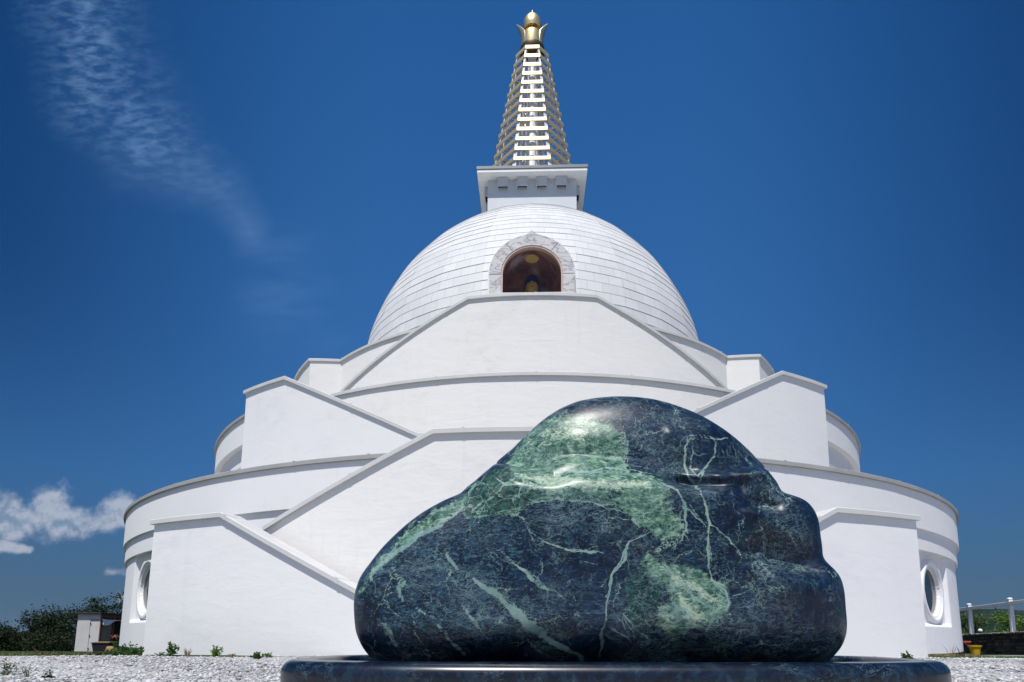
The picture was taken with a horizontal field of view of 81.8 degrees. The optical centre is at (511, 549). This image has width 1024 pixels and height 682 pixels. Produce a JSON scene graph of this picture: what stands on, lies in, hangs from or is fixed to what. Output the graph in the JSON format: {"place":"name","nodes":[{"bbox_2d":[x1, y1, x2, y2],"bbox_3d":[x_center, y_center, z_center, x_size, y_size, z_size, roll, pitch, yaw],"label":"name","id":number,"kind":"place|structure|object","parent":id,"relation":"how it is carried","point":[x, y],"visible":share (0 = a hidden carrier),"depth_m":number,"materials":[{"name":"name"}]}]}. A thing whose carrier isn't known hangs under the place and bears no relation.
{"place":"outdoors","nodes":[
{"label":"outdoors","id":0,"kind":"place"},
{"bbox_2d":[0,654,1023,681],"bbox_3d":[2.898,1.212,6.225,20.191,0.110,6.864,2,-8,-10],"label":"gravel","id":1,"kind":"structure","parent":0,"point":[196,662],"depth_m":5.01,"materials":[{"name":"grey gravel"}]},
{"bbox_2d":[0,632,1023,681],"bbox_3d":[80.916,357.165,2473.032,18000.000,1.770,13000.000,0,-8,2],"label":"ground","id":2,"kind":"structure","parent":0,"point":[53,665],"depth_m":5.41,"materials":[{"name":"grey gravel"}]},
{"bbox_2d":[0,657,18,675],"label":"weed","id":3,"kind":"object","parent":2,"relation":"on","point":[7,672],"visible":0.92,"depth_m":4.13,"materials":[{"name":"green plant"}]},
{"bbox_2d":[0,620,21,650],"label":"bush","id":4,"kind":"object","parent":2,"relation":"on","point":[6,631],"visible":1,"depth_m":24.54,"materials":[{"name":"green plant"}]},
{"bbox_2d":[0,630,37,650],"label":"bush","id":5,"kind":"object","parent":2,"relation":"on","point":[10,640],"visible":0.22,"depth_m":26.23,"materials":[{"name":"green plant"}]},
{"bbox_2d":[19,664,37,676],"bbox_3d":[-3.249,0.815,3.980,0.118,0.101,0.106,-7,-11,42],"label":"weed","id":6,"kind":"object","parent":2,"relation":"on","point":[26,673],"visible":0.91,"depth_m":3.97,"materials":[{"name":"green plant"}]},
{"bbox_2d":[16,610,59,650],"bbox_3d":[-21.668,3.732,27.014,1.701,1.992,1.675,6,-10,-36],"label":"bush","id":7,"kind":"object","parent":2,"relation":"on","point":[30,629],"visible":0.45,"depth_m":26.79,"materials":[{"name":"green plant"}]},
{"bbox_2d":[2,628,74,651],"bbox_3d":[-20.506,3.915,25.494,3.037,1.175,2.757,0,-8,2],"label":"bush","id":8,"kind":"object","parent":2,"relation":"on","point":[28,644],"visible":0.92,"depth_m":25.37,"materials":[{"name":"green plant"}]},
{"bbox_2d":[15,599,77,651],"bbox_3d":[-21.407,3.543,27.496,2.714,2.543,2.603,6,-10,-33],"label":"bush","id":9,"kind":"object","parent":2,"relation":"on","point":[36,615],"visible":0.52,"depth_m":27.11,"materials":[{"name":"green plant"}]},
{"bbox_2d":[40,669,55,677],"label":"weed","id":10,"kind":"object","parent":2,"relation":"on","point":[47,676],"visible":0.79,"depth_m":3.80,"materials":[{"name":"green plant"}]},
{"bbox_2d":[33,603,108,650],"bbox_3d":[-21.017,3.660,27.769,3.451,2.462,3.422,0,-8,2],"label":"bush","id":11,"kind":"object","parent":2,"relation":"on","point":[70,628],"visible":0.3,"depth_m":27.53,"materials":[{"name":"green plant"}]},
{"bbox_2d":[0,651,142,654],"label":"grass","id":12,"kind":"structure","parent":2,"relation":"on","point":[47,652],"depth_m":9.15,"materials":[{"name":"green plant"}]},
{"bbox_2d":[82,596,113,612],"bbox_3d":[-22.217,3.949,31.588,1.336,3.112,1.568,0,-8,2],"label":"tree","id":13,"kind":"object","parent":2,"relation":"on","point":[96,605],"visible":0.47,"depth_m":31.57,"materials":[{"name":"green plant"}]},
{"bbox_2d":[74,612,129,651],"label":"shed","id":14,"kind":"structure","parent":2,"relation":"on","point":[91,628],"depth_m":24.39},
{"bbox_2d":[75,619,90,651],"bbox_3d":[-17.625,3.497,24.313,0.557,1.340,0.036,0,-8,2],"label":"door","id":15,"kind":"structure","parent":14,"relation":"in","point":[83,629],"depth_m":24.31,"materials":[{"name":"white paint"}]},
{"bbox_2d":[102,619,120,625],"bbox_3d":[-16.838,3.135,25.346,0.163,0.304,1.952,0,-8,2],"label":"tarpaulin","id":16,"kind":"object","parent":14,"relation":"hanging from","point":[106,622],"visible":0.56,"depth_m":24.68,"materials":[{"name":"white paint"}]},
{"bbox_2d":[92,643,115,651],"bbox_3d":[-15.737,3.760,22.819,0.700,0.370,0.540,0,-8,2],"label":"tub","id":17,"kind":"object","parent":2,"relation":"on","point":[96,647],"visible":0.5,"depth_m":22.60,"materials":[{"name":"black rubber"}]},
{"bbox_2d":[104,592,123,613],"bbox_3d":[-21.663,3.893,32.564,1.933,3.569,2.135,-3,-9,19],"label":"tree","id":18,"kind":"object","parent":2,"relation":"on","point":[117,611],"visible":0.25,"depth_m":32.35,"materials":[{"name":"green plant"}]},
{"bbox_2d":[106,648,126,655],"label":"weed","id":19,"kind":"object","parent":2,"relation":"on","point":[115,653],"visible":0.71,"depth_m":7.83,"materials":[{"name":"green plant"}]},
{"bbox_2d":[111,635,122,650],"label":"potted flower","id":20,"kind":"object","parent":2,"relation":"on","point":[116,644],"visible":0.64,"depth_m":21.79,"materials":[{"name":"green plant"}]},
{"bbox_2d":[112,641,144,655],"bbox_3d":[-5.004,1.303,7.780,0.378,0.218,0.262,0,-8,2],"label":"weed","id":21,"kind":"object","parent":2,"relation":"on","point":[135,651],"visible":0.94,"depth_m":7.76,"materials":[{"name":"green plant"}]},
{"bbox_2d":[165,641,179,655],"bbox_3d":[-4.451,1.308,7.740,0.189,0.235,0.157,0,-8,2],"label":"weed","id":22,"kind":"object","parent":2,"relation":"on","point":[171,647],"visible":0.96,"depth_m":7.73,"materials":[{"name":"green plant"}]},
{"bbox_2d":[183,648,192,655],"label":"grass tuft","id":23,"kind":"object","parent":2,"relation":"on","point":[186,653],"visible":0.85,"depth_m":7.72,"materials":[{"name":"green plant"}]},
{"bbox_2d":[209,645,223,656],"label":"weed","id":24,"kind":"object","parent":2,"relation":"on","point":[214,652],"visible":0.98,"depth_m":7.71,"materials":[{"name":"green plant"}]},
{"bbox_2d":[250,651,265,658],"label":"weed","id":25,"kind":"object","parent":2,"relation":"on","point":[256,654],"visible":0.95,"depth_m":7.17,"materials":[{"name":"green plant"}]},
{"bbox_2d":[119,11,963,657],"bbox_3d":[0.771,-10.019,22.967,25.664,27.180,27.024,0,-8,2],"label":"stupa","id":26,"kind":"object","parent":2,"relation":"on","point":[329,479],"visible":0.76,"depth_m":12.32,"materials":[{"name":"white paint"}]},
{"bbox_2d":[143,566,150,610],"bbox_3d":[-7.879,0.845,12.894,1.030,1.030,0.030,-7,-11,43],"label":"window","id":27,"kind":"structure","parent":26,"relation":"in","point":[146,582],"depth_m":13.08,"materials":[{"name":"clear glass"}]},
{"bbox_2d":[525,275,538,291],"bbox_3d":[0.600,-6.849,17.912,1.560,3.264,1.560,0,-8,2],"label":"buddha statue","id":28,"kind":"object","parent":26,"relation":"on","point":[531,282],"visible":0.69,"depth_m":17.93,"materials":[{"name":"gold paint"}]},
{"bbox_2d":[925,568,936,614],"bbox_3d":[8.674,0.866,12.320,1.030,1.030,0.030,7,-11,-39],"label":"window","id":29,"kind":"structure","parent":26,"relation":"in","point":[930,585],"depth_m":12.40,"materials":[{"name":"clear glass"}]},
{"bbox_2d":[280,655,951,681],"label":"plinth","id":30,"kind":"object","parent":2,"relation":"on","point":[368,668],"visible":0.81,"depth_m":1.98,"materials":[{"name":"stone"}]},
{"bbox_2d":[354,396,846,661],"bbox_3d":[0.327,-0.065,2.473,1.889,1.186,0.777,0,-8,2],"label":"boulder","id":31,"kind":"object","parent":30,"relation":"on","point":[620,529],"visible":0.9,"depth_m":2.12,"materials":[{"name":"green stone"}]},
{"bbox_2d":[900,650,913,658],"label":"weed","id":32,"kind":"object","parent":2,"relation":"on","point":[904,655],"visible":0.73,"depth_m":7.32,"materials":[{"name":"green plant"}]},
{"bbox_2d":[967,645,981,654],"bbox_3d":[11.761,2.543,15.018,0.304,0.245,0.304,0,-8,2],"label":"flower pot","id":33,"kind":"object","parent":2,"relation":"on","point":[975,649],"visible":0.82,"depth_m":14.93,"materials":[{"name":"yellow plastic"}]},
{"bbox_2d":[960,611,993,633],"bbox_3d":[17.358,3.080,22.293,1.223,1.720,1.235,0,-8,2],"label":"bush","id":34,"kind":"object","parent":2,"relation":"on","point":[977,621],"visible":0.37,"depth_m":22.13,"materials":[{"name":"green plant"}]},
{"bbox_2d":[988,626,1002,632],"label":"bush","id":35,"kind":"object","parent":2,"relation":"on","point":[990,631],"visible":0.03,"depth_m":22.20,"materials":[{"name":"green plant"}]},
{"bbox_2d":[989,608,1023,632],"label":"bush","id":36,"kind":"object","parent":2,"relation":"on","point":[1018,622],"visible":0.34,"depth_m":21.26,"materials":[{"name":"green plant"}]},
{"bbox_2d":[0,0,1023,631],"label":"sky","id":37,"kind":"structure","parent":0,"point":[202,202],"materials":[{"name":"blue"}]},
{"bbox_2d":[928,653,973,657],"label":"grass","id":38,"kind":"structure","parent":0,"point":[939,655],"depth_m":9.07,"materials":[{"name":"green plant"}]},
{"bbox_2d":[933,655,1023,657],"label":"grass","id":39,"kind":"structure","parent":0,"point":[992,656],"depth_m":8.54,"materials":[{"name":"green plant"}]},
{"bbox_2d":[947,631,1023,654],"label":"stone wall","id":40,"kind":"structure","parent":0,"point":[1009,643],"depth_m":17.63,"materials":[{"name":"black stone"}]},
{"bbox_2d":[959,598,1023,633],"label":"railing","id":41,"kind":"object","parent":40,"relation":"on","point":[1009,603],"visible":0.59,"depth_m":17.67,"materials":[{"name":"white paint"}]},
{"bbox_2d":[960,609,1023,633],"bbox_3d":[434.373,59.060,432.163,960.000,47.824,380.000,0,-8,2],"label":"hill","id":42,"kind":"structure","parent":0,"point":[987,613],"depth_m":448.04,"materials":[{"name":"green plant"}]}
]}

